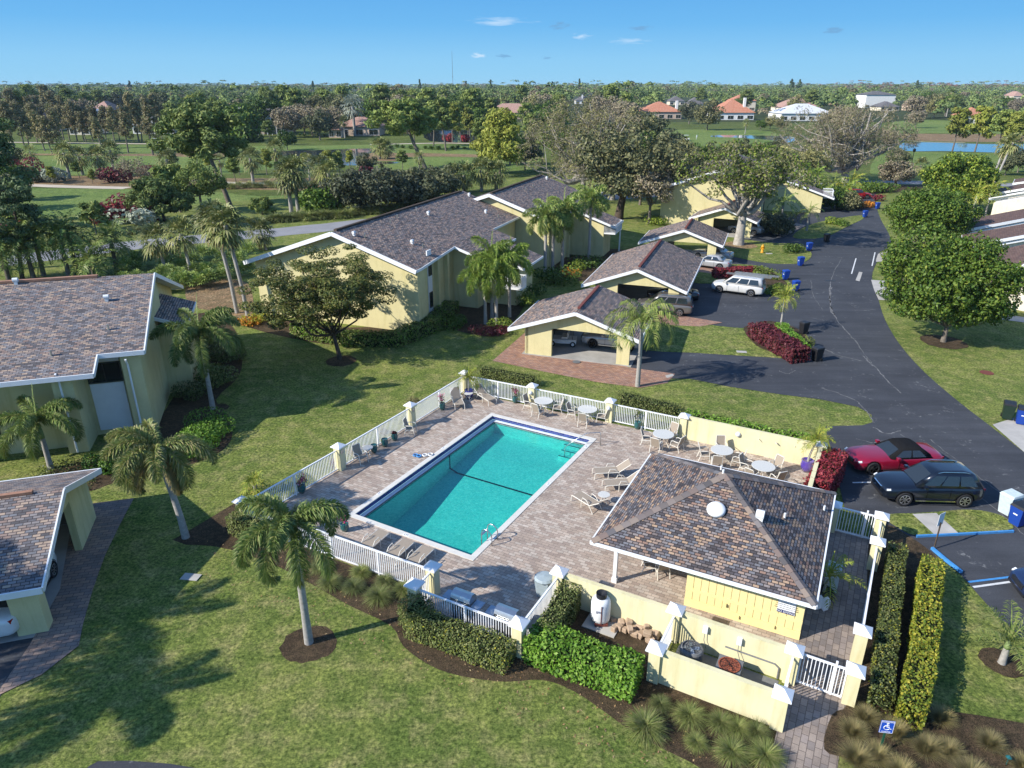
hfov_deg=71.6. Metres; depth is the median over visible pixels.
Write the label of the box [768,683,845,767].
walkway
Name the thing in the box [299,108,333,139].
broad tree
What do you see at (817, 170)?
roadside palm
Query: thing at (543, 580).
trash bin
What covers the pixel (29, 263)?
date palm
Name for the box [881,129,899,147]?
broad tree
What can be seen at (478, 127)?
slash pine
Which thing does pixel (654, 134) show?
slash pine
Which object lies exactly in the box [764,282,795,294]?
round shrub
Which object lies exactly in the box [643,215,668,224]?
round shrub
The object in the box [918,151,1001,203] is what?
round tree
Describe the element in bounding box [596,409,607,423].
patio chair
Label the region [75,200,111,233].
slash pine
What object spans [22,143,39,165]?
fan palm
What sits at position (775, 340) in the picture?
clipped hedge
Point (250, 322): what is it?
round shrub
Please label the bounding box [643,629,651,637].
stone block
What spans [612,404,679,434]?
fence panel
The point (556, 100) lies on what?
slash pine
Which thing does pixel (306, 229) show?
old road
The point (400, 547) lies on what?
sun lounger
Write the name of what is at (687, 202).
condo building
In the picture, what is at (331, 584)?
grass clump
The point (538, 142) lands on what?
slash pine
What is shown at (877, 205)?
wheelie bin
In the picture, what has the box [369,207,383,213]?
grass clump
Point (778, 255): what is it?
lawn island
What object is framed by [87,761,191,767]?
asphalt drive
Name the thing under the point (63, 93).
slash pine
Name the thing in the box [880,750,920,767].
grass clump
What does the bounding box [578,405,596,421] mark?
patio table
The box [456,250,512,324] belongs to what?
clump palm
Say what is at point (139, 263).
saw palmetto
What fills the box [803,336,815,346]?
round shrub
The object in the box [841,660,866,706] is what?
fence pillar
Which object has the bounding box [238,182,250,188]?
grass clump
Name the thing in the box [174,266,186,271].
saw palmetto
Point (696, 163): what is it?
oak
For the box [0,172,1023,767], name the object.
lawn
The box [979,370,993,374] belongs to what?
manhole cover
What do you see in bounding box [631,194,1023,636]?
asphalt road
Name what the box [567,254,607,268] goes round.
round shrub
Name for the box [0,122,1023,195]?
golf course
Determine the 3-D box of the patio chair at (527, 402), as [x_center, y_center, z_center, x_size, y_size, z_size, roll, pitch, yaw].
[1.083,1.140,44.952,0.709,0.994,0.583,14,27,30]
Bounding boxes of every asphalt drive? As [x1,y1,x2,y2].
[0,637,33,695]
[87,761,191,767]
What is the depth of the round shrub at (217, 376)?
48.24 m
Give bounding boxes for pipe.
[725,646,779,678]
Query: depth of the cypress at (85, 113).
255.35 m
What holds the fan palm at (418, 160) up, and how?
on the golf course
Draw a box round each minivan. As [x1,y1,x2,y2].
[637,290,693,315]
[711,275,765,296]
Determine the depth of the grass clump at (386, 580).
29.26 m
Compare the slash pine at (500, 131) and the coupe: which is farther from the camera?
the slash pine at (500, 131)
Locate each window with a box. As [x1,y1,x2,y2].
[87,361,123,383]
[356,129,362,134]
[369,129,377,134]
[428,264,431,275]
[429,291,433,307]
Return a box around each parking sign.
[878,720,895,746]
[934,512,945,547]
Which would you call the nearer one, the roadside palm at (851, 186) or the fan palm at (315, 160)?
the roadside palm at (851, 186)
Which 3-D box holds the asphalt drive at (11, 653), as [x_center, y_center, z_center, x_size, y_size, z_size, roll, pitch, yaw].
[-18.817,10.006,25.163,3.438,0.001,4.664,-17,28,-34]
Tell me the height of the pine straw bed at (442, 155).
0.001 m
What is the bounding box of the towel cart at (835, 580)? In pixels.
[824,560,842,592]
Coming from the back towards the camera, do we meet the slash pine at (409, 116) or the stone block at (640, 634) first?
the slash pine at (409, 116)
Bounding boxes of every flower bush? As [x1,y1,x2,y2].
[864,201,874,207]
[871,194,885,200]
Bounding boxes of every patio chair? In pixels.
[351,443,368,465]
[403,417,416,435]
[523,392,535,411]
[531,403,543,418]
[552,397,563,413]
[566,401,578,420]
[577,412,588,427]
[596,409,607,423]
[640,426,651,446]
[641,560,656,575]
[649,437,662,452]
[652,563,670,580]
[666,421,678,441]
[669,435,685,453]
[696,442,709,461]
[711,455,722,465]
[716,435,727,456]
[730,449,747,466]
[738,452,752,469]
[745,467,759,474]
[765,454,784,474]
[769,471,787,480]
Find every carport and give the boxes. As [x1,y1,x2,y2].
[0,468,101,642]
[508,285,656,366]
[581,239,703,299]
[638,218,728,254]
[688,200,763,238]
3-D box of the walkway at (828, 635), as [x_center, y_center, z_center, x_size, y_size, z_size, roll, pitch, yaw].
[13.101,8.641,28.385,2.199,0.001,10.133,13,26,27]
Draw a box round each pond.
[282,149,398,164]
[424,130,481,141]
[711,135,794,141]
[899,142,1023,152]
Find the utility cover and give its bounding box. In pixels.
[180,573,201,580]
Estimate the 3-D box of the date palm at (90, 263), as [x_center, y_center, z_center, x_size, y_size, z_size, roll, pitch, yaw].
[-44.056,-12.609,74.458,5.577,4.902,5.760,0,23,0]
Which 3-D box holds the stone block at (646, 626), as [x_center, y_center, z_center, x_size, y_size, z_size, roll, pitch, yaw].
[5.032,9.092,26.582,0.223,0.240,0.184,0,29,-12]
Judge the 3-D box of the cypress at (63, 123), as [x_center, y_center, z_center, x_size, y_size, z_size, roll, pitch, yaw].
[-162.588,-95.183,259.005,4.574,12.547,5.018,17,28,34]
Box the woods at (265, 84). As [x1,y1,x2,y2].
[0,81,1023,95]
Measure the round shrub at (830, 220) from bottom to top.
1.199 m
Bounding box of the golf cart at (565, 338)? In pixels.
[552,330,576,346]
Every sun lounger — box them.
[356,529,390,554]
[380,538,415,566]
[397,545,435,571]
[450,387,464,410]
[473,383,496,405]
[571,491,608,514]
[592,458,631,479]
[602,470,638,490]
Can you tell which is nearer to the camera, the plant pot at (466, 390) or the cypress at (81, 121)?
the plant pot at (466, 390)
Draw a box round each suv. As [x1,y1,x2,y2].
[581,332,644,351]
[727,222,764,235]
[871,459,985,507]
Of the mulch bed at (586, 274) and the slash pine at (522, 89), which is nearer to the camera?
the mulch bed at (586, 274)
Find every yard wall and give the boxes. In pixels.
[563,573,668,636]
[658,650,774,725]
[677,611,786,679]
[685,416,816,463]
[808,446,822,486]
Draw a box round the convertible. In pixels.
[844,438,943,474]
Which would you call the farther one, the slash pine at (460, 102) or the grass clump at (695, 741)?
the slash pine at (460, 102)
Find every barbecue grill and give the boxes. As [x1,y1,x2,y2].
[442,587,485,623]
[485,603,524,637]
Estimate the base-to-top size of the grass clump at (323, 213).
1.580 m
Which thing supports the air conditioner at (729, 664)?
on the gravel floor
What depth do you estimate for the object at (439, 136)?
289.91 m
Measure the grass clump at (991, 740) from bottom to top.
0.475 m
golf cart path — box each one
[10,142,149,143]
[29,184,129,188]
[370,143,468,144]
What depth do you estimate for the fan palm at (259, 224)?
87.65 m
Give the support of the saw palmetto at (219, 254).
on the lawn at (162, 662)
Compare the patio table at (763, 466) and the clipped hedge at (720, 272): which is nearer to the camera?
the patio table at (763, 466)
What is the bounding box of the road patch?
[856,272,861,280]
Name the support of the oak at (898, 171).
on the mulch bed at (906, 186)
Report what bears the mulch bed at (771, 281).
on the lawn island at (703, 278)
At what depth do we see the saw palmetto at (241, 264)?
75.96 m
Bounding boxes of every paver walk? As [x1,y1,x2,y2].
[0,498,133,693]
[493,333,673,387]
[654,312,721,325]
[698,266,712,272]
[778,223,805,235]
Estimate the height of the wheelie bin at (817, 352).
1.097 m
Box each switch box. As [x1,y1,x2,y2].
[702,625,708,647]
[736,637,742,659]
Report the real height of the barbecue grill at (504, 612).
1.270 m
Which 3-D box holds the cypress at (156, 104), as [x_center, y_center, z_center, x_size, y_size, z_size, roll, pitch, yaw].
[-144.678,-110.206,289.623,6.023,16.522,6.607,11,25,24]
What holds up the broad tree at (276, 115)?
on the golf course
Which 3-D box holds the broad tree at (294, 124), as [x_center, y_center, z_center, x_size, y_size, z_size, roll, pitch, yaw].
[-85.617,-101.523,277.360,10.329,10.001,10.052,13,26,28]
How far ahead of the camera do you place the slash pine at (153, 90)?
493.76 m
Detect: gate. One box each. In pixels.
[796,653,846,697]
[835,507,875,538]
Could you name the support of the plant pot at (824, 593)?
on the walkway at (828, 635)
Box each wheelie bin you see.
[782,269,790,279]
[792,280,800,290]
[797,256,804,265]
[799,320,810,333]
[806,242,812,250]
[811,345,824,361]
[824,233,830,241]
[863,210,868,216]
[875,202,880,208]
[998,488,1023,515]
[1000,399,1016,419]
[1008,500,1023,526]
[1014,404,1023,424]
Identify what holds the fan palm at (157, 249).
on the lawn at (162, 662)
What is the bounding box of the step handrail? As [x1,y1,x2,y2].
[564,432,600,456]
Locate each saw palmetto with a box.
[114,256,137,269]
[114,263,132,273]
[116,271,128,274]
[123,249,148,261]
[127,253,147,264]
[127,268,141,274]
[130,261,145,268]
[142,250,157,262]
[152,264,167,270]
[155,253,176,265]
[156,263,176,274]
[159,267,176,274]
[161,271,178,282]
[170,269,192,284]
[172,258,186,266]
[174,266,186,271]
[176,253,184,261]
[180,271,197,281]
[182,250,205,263]
[183,260,200,272]
[189,273,209,286]
[191,245,212,256]
[194,260,215,273]
[195,268,221,282]
[205,247,219,255]
[210,267,231,281]
[211,261,234,273]
[212,251,228,260]
[228,251,247,261]
[233,261,251,272]
[240,241,259,253]
[240,259,255,270]
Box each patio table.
[534,397,552,411]
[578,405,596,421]
[653,429,673,447]
[711,445,732,461]
[751,460,775,476]
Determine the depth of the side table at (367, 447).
39.29 m
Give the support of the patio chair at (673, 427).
on the pool deck
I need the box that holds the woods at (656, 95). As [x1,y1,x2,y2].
[0,80,1023,113]
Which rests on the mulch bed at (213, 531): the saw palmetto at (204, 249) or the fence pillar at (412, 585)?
the fence pillar at (412, 585)
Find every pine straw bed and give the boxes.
[0,176,319,190]
[26,153,223,156]
[405,153,476,156]
[901,134,1023,141]
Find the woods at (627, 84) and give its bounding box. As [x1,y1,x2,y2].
[0,82,1023,111]
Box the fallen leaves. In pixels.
[191,541,740,763]
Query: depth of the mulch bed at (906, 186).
141.26 m
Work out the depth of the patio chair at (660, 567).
29.48 m
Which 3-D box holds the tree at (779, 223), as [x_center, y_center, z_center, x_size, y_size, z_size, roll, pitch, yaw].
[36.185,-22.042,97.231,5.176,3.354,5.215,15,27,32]
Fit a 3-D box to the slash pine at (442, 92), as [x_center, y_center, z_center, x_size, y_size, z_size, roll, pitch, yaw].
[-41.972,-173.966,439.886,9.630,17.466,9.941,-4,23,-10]
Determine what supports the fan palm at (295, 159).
on the fairway at (64, 201)
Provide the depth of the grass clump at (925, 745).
21.81 m
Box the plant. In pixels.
[406,396,419,402]
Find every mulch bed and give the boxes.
[49,313,241,490]
[173,504,776,767]
[185,279,252,318]
[198,403,229,410]
[235,302,523,344]
[279,626,336,662]
[326,355,356,365]
[554,249,623,280]
[715,266,789,293]
[724,241,757,248]
[744,321,806,351]
[824,525,1023,767]
[856,185,925,193]
[920,335,968,348]
[978,647,1023,677]
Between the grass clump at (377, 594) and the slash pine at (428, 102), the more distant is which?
the slash pine at (428, 102)
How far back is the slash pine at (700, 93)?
560.93 m
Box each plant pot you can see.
[296,472,306,493]
[337,517,348,531]
[370,443,376,452]
[381,437,387,446]
[391,431,397,440]
[438,393,444,410]
[464,388,473,398]
[511,388,517,402]
[634,409,641,429]
[800,457,814,472]
[819,584,834,600]
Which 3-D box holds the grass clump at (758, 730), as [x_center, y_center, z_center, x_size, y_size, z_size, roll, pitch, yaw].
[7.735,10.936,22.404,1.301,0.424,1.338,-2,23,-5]
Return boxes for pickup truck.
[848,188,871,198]
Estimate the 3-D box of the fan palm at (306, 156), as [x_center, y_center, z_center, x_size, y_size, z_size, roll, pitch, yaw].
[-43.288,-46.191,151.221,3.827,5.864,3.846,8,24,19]
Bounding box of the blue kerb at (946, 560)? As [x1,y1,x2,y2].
[931,547,962,572]
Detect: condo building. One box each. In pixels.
[0,272,201,454]
[243,190,542,329]
[474,175,623,268]
[660,152,834,226]
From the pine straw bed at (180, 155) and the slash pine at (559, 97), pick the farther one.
the slash pine at (559, 97)
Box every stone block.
[609,617,616,622]
[611,623,617,632]
[616,623,623,631]
[618,618,624,624]
[622,626,627,633]
[626,617,632,624]
[626,625,632,633]
[630,629,637,637]
[636,624,643,630]
[637,629,643,639]
[643,623,649,629]
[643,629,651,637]
[645,635,654,643]
[652,629,659,639]
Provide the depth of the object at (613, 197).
121.19 m
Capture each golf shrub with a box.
[10,156,44,170]
[28,170,44,181]
[41,166,69,182]
[89,202,120,224]
[95,166,132,182]
[100,192,130,220]
[103,206,158,225]
[129,202,159,222]
[136,164,153,175]
[185,214,210,223]
[359,166,374,172]
[442,133,454,141]
[460,134,469,141]
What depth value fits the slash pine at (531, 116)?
220.69 m
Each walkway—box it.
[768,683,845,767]
[796,531,868,691]
[1002,316,1023,321]
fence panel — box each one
[245,504,424,589]
[251,450,337,513]
[344,408,409,463]
[415,377,463,420]
[418,588,510,647]
[421,573,429,600]
[470,376,527,402]
[525,577,557,635]
[535,388,605,418]
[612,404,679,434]
[660,616,674,649]
[784,657,793,686]
[861,547,877,624]
[877,521,881,536]
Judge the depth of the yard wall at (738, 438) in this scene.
39.50 m
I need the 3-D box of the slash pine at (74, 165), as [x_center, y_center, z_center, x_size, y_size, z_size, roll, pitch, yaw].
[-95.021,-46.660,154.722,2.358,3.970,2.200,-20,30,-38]
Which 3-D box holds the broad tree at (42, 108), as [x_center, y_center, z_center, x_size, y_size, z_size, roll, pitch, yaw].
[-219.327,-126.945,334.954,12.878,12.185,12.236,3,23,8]
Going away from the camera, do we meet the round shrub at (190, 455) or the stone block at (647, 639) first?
the stone block at (647, 639)
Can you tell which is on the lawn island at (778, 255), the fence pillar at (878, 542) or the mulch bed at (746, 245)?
the mulch bed at (746, 245)
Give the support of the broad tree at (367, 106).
on the golf course
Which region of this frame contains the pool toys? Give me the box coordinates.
[413,453,432,457]
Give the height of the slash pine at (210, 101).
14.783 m
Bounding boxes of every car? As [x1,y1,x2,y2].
[647,288,698,300]
[691,246,733,258]
[701,253,732,267]
[1008,567,1023,597]
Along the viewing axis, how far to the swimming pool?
38.03 m
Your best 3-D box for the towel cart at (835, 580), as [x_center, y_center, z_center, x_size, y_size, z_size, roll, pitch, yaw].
[13.017,7.784,28.784,0.520,1.070,0.800,12,26,27]
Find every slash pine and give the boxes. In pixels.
[0,117,50,270]
[0,184,48,278]
[4,90,25,108]
[19,84,37,96]
[45,166,55,183]
[58,88,72,101]
[70,160,81,178]
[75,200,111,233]
[77,91,95,104]
[86,169,95,182]
[89,89,103,103]
[113,88,123,94]
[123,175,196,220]
[145,101,248,205]
[147,89,157,97]
[148,163,188,212]
[159,102,176,133]
[167,150,178,162]
[191,91,205,98]
[201,158,210,169]
[205,96,216,107]
[212,100,227,109]
[224,157,240,181]
[235,154,242,174]
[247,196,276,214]
[257,148,272,174]
[258,86,269,98]
[261,120,275,137]
[263,90,280,107]
[273,84,289,100]
[273,161,282,177]
[283,87,304,107]
[300,152,307,171]
[301,90,309,96]
[313,87,324,96]
[317,89,329,103]
[321,149,337,164]
[332,150,345,171]
[334,85,349,99]
[345,150,352,165]
[363,95,438,168]
[369,83,390,122]
[394,89,407,98]
[395,150,408,168]
[409,91,423,102]
[415,98,426,133]
[416,87,436,101]
[422,100,434,145]
[428,96,455,150]
[437,88,449,99]
[448,102,464,142]
[453,99,467,139]
[460,87,484,108]
[461,107,476,139]
[469,107,527,173]
[471,117,485,138]
[484,97,498,111]
[514,84,528,103]
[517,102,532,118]
[522,112,539,133]
[536,127,549,161]
[551,98,565,109]
[554,93,567,107]
[602,84,620,101]
[617,92,633,103]
[645,131,657,143]
[694,88,707,102]
[739,89,754,106]
[804,89,818,103]
[945,106,972,149]
[949,94,962,106]
[964,105,997,150]
[989,108,1015,153]
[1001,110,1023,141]
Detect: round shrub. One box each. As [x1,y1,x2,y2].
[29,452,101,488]
[81,451,118,474]
[161,424,215,458]
[170,379,206,400]
[183,406,235,453]
[193,362,238,389]
[206,339,246,362]
[235,316,260,325]
[240,313,268,324]
[441,314,466,331]
[467,324,510,335]
[486,316,512,328]
[515,290,538,305]
[526,283,547,296]
[533,264,581,286]
[562,267,581,276]
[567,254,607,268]
[567,258,586,270]
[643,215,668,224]
[752,265,782,279]
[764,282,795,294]
[782,243,805,253]
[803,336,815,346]
[809,181,838,188]
[824,216,844,224]
[833,219,849,225]
[854,181,876,191]
[861,180,886,192]
[871,181,901,192]
[876,290,899,302]
[880,250,887,258]
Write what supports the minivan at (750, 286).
on the asphalt road at (923, 406)
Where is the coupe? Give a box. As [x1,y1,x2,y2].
[0,552,57,636]
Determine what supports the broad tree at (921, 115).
on the golf course
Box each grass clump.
[120,225,131,233]
[126,226,140,235]
[226,182,239,188]
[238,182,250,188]
[240,215,250,224]
[246,182,260,187]
[263,213,278,221]
[264,181,276,187]
[267,212,290,221]
[273,213,290,221]
[277,212,299,221]
[281,212,300,221]
[288,207,308,216]
[291,210,317,220]
[308,557,328,577]
[309,211,326,220]
[314,209,332,219]
[314,572,347,595]
[315,209,337,218]
[329,208,347,218]
[334,207,355,219]
[339,576,366,598]
[346,206,359,215]
[348,563,372,581]
[356,207,368,215]
[358,581,395,612]
[364,205,378,214]
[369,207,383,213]
[371,571,397,588]
[377,202,388,211]
[383,206,393,211]
[388,579,407,601]
[389,201,404,210]
[618,705,672,753]
[644,692,672,717]
[668,698,709,736]
[681,728,711,756]
[704,704,737,737]
[707,731,759,767]
[723,712,751,744]
[741,718,775,743]
[744,734,790,767]
[830,736,885,767]
[835,713,872,743]
[848,701,882,728]
[860,734,896,767]
[875,714,918,745]
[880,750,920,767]
[905,727,951,763]
[927,702,960,730]
[931,732,968,762]
[945,750,990,767]
[969,725,1009,754]
[1001,748,1023,767]
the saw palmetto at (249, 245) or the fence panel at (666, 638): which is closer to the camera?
the fence panel at (666, 638)
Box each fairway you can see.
[7,156,317,175]
[10,144,538,174]
[17,188,302,218]
[668,129,778,160]
[870,152,1023,176]
[890,120,1003,134]
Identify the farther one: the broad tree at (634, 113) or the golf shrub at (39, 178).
the broad tree at (634, 113)
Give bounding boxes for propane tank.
[591,589,610,626]
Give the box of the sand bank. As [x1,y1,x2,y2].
[364,153,400,160]
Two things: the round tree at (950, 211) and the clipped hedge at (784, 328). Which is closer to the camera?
the clipped hedge at (784, 328)
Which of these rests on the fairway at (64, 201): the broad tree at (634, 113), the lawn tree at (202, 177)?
the lawn tree at (202, 177)
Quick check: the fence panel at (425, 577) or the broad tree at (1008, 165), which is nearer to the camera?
the fence panel at (425, 577)
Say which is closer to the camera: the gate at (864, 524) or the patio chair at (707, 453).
the gate at (864, 524)
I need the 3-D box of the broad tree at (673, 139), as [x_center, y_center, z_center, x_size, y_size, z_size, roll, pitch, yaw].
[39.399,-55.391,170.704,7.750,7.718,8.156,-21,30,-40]
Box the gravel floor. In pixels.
[676,645,778,687]
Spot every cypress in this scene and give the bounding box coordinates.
[0,99,17,146]
[2,88,21,110]
[9,99,24,144]
[13,108,32,149]
[21,95,38,114]
[25,101,39,142]
[25,110,46,150]
[32,95,41,114]
[35,115,54,154]
[36,83,48,106]
[42,90,61,131]
[45,107,62,154]
[53,103,64,139]
[54,95,63,107]
[58,105,72,140]
[63,99,78,141]
[72,103,84,140]
[74,111,87,141]
[81,108,93,141]
[85,104,99,142]
[88,116,104,145]
[97,105,109,138]
[104,105,118,142]
[112,110,120,141]
[114,104,133,152]
[122,91,141,141]
[132,100,142,141]
[135,95,159,154]
[148,92,162,121]
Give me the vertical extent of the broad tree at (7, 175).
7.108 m
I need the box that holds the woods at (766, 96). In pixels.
[0,81,1023,113]
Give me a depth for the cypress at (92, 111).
249.65 m
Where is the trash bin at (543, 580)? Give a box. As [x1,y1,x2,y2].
[534,571,551,598]
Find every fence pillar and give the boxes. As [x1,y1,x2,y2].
[231,495,248,514]
[330,442,346,470]
[403,402,416,425]
[403,577,424,605]
[422,560,442,598]
[458,370,467,392]
[508,615,529,658]
[526,383,538,406]
[549,565,568,600]
[604,398,616,422]
[645,639,667,684]
[666,601,685,643]
[678,413,690,437]
[769,683,794,732]
[782,640,805,685]
[814,441,827,460]
[830,500,842,532]
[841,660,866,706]
[849,622,872,664]
[866,535,885,571]
[872,511,889,537]
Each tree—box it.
[0,146,25,166]
[0,165,32,185]
[0,173,22,195]
[36,102,49,115]
[65,98,98,114]
[103,91,124,105]
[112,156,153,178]
[126,80,131,90]
[133,94,146,103]
[142,91,168,104]
[156,156,227,204]
[177,93,205,106]
[223,103,264,141]
[233,94,253,106]
[235,243,397,359]
[248,94,282,133]
[269,105,301,130]
[275,129,297,149]
[282,112,307,134]
[290,103,313,134]
[297,107,313,135]
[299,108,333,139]
[304,96,323,107]
[305,94,325,108]
[312,105,343,137]
[322,97,352,123]
[325,93,354,120]
[354,99,381,121]
[355,152,377,167]
[385,94,414,102]
[449,91,464,102]
[460,104,486,125]
[491,130,522,164]
[499,94,517,102]
[516,94,642,189]
[516,131,543,169]
[522,93,552,104]
[525,95,541,105]
[529,98,552,109]
[531,100,557,122]
[533,104,569,129]
[546,124,579,158]
[571,114,693,219]
[581,90,602,115]
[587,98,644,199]
[589,95,622,124]
[606,100,642,119]
[607,116,636,134]
[618,106,658,135]
[627,131,654,157]
[638,111,669,134]
[654,128,684,153]
[657,137,685,156]
[671,138,825,245]
[672,138,701,163]
[677,100,698,123]
[693,98,725,129]
[694,142,713,161]
[703,141,725,159]
[722,138,737,152]
[735,93,752,106]
[737,138,754,156]
[748,141,773,159]
[755,119,766,128]
[758,212,798,234]
[764,138,784,150]
[765,114,778,127]
[771,102,920,182]
[774,115,790,129]
[775,91,790,103]
[785,78,794,89]
[787,93,806,105]
[796,79,801,88]
[821,185,856,208]
[822,109,833,122]
[831,106,856,123]
[835,191,863,210]
[878,222,1023,342]
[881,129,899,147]
[881,183,984,247]
[885,148,911,163]
[901,94,928,112]
[907,110,927,127]
[913,80,921,88]
[918,90,938,98]
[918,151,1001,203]
[924,93,937,112]
[924,94,945,117]
[932,92,949,106]
[937,93,955,115]
[995,155,1020,174]
[998,96,1015,108]
[1007,98,1023,111]
[1009,148,1023,172]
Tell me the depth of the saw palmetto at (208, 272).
71.84 m
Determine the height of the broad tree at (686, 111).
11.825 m
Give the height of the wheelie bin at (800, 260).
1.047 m
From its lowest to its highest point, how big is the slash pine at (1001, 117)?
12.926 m
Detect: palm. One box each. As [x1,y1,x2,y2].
[0,221,55,277]
[0,225,7,259]
[0,232,32,279]
[0,383,84,469]
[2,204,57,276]
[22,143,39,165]
[22,215,90,275]
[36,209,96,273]
[49,140,77,178]
[60,240,122,276]
[67,145,92,174]
[75,218,140,269]
[82,145,112,171]
[97,137,123,170]
[98,418,219,539]
[134,220,176,264]
[149,292,245,409]
[154,147,180,166]
[159,215,200,269]
[188,198,239,312]
[198,202,250,315]
[213,153,225,176]
[231,492,350,645]
[237,145,263,182]
[239,471,269,495]
[244,217,277,249]
[263,137,286,161]
[267,160,305,211]
[274,153,313,211]
[302,153,313,180]
[306,153,335,185]
[314,159,341,185]
[337,115,348,137]
[340,93,364,135]
[367,136,387,158]
[375,138,395,158]
[412,150,425,166]
[440,161,467,192]
[453,366,483,390]
[456,160,478,191]
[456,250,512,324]
[464,230,518,317]
[465,155,495,191]
[468,242,521,324]
[480,159,511,189]
[482,236,534,316]
[522,194,567,271]
[531,205,573,268]
[542,187,586,268]
[572,179,610,257]
[603,298,678,387]
[742,118,750,133]
[767,188,801,217]
[768,282,799,321]
[787,163,804,181]
[797,168,817,183]
[797,201,823,230]
[798,425,835,461]
[808,164,831,186]
[820,171,848,190]
[822,551,866,608]
[835,175,864,195]
[842,169,868,188]
[914,157,930,174]
[959,600,1023,674]
[961,177,996,207]
[971,177,1010,215]
[992,96,1000,106]
[993,136,1018,174]
[999,132,1023,172]
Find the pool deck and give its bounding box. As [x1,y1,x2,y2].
[260,393,868,698]
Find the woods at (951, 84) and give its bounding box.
[835,80,1021,89]
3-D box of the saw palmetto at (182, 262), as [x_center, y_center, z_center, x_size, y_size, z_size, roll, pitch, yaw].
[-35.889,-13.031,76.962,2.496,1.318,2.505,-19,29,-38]
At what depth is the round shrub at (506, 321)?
59.86 m
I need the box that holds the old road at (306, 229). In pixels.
[7,180,1016,265]
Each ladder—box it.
[481,523,497,545]
[726,272,771,278]
[735,271,779,277]
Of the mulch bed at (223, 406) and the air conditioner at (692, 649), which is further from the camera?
the mulch bed at (223, 406)
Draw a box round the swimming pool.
[349,413,596,560]
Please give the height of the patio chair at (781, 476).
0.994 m
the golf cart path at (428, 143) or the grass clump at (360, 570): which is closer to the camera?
the grass clump at (360, 570)
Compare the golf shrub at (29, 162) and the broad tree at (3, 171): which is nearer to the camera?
the broad tree at (3, 171)
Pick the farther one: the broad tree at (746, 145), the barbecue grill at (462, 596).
the broad tree at (746, 145)
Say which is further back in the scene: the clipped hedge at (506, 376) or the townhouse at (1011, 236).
the townhouse at (1011, 236)
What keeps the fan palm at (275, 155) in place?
on the golf course
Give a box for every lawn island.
[642,323,808,357]
[693,264,793,297]
[724,240,811,263]
[793,215,863,238]
[889,510,1012,534]
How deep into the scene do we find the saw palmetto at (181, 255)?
79.76 m
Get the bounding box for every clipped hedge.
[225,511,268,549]
[288,322,407,347]
[396,300,459,343]
[396,591,435,631]
[402,605,517,675]
[474,365,540,385]
[521,618,645,703]
[535,580,581,647]
[614,390,684,417]
[684,408,813,440]
[711,265,756,278]
[746,321,810,363]
[775,322,811,355]
[803,447,849,491]
[866,541,908,714]
[892,553,945,734]
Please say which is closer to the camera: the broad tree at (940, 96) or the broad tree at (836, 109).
the broad tree at (836, 109)
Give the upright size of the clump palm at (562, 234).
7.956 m
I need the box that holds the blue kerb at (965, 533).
[916,530,1013,537]
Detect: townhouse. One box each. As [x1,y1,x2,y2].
[961,224,1023,247]
[963,209,1023,234]
[988,192,1023,214]
[997,244,1023,310]
[999,184,1023,199]
[1012,178,1023,185]
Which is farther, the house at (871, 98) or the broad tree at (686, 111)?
the house at (871, 98)
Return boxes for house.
[69,118,108,134]
[94,101,119,112]
[132,123,183,133]
[238,107,295,134]
[329,123,345,137]
[341,117,384,135]
[497,103,522,118]
[574,95,585,103]
[590,451,836,639]
[639,101,680,118]
[666,96,683,104]
[686,97,702,107]
[707,98,755,119]
[728,94,756,110]
[768,104,827,120]
[771,97,819,109]
[855,91,895,107]
[870,101,899,110]
[951,107,980,122]
[1004,91,1022,98]
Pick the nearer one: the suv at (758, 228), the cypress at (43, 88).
the suv at (758, 228)
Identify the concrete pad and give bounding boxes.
[582,612,617,637]
[913,513,957,533]
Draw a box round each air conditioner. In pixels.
[679,640,703,662]
[715,654,743,676]
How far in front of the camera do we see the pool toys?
39.38 m
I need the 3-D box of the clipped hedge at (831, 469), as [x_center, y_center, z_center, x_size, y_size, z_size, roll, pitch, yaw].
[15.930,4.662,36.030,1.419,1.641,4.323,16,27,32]
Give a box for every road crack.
[823,388,872,421]
[829,260,900,392]
[829,287,834,315]
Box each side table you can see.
[362,445,372,456]
[464,392,472,400]
[598,491,609,504]
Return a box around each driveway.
[871,280,895,299]
[876,252,900,261]
[993,418,1023,450]
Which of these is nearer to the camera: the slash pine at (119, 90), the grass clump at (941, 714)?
the grass clump at (941, 714)
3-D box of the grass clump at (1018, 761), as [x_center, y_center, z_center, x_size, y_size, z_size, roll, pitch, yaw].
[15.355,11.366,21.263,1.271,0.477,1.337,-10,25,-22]
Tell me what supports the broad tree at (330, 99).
on the golf course
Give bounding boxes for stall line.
[968,576,1008,582]
[973,581,1009,587]
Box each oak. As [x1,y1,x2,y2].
[296,185,346,212]
[319,164,401,210]
[348,164,419,205]
[356,167,437,203]
[389,166,453,199]
[416,164,462,197]
[629,168,674,223]
[654,160,692,196]
[671,147,705,173]
[762,150,806,180]
[772,144,835,171]
[877,160,920,184]

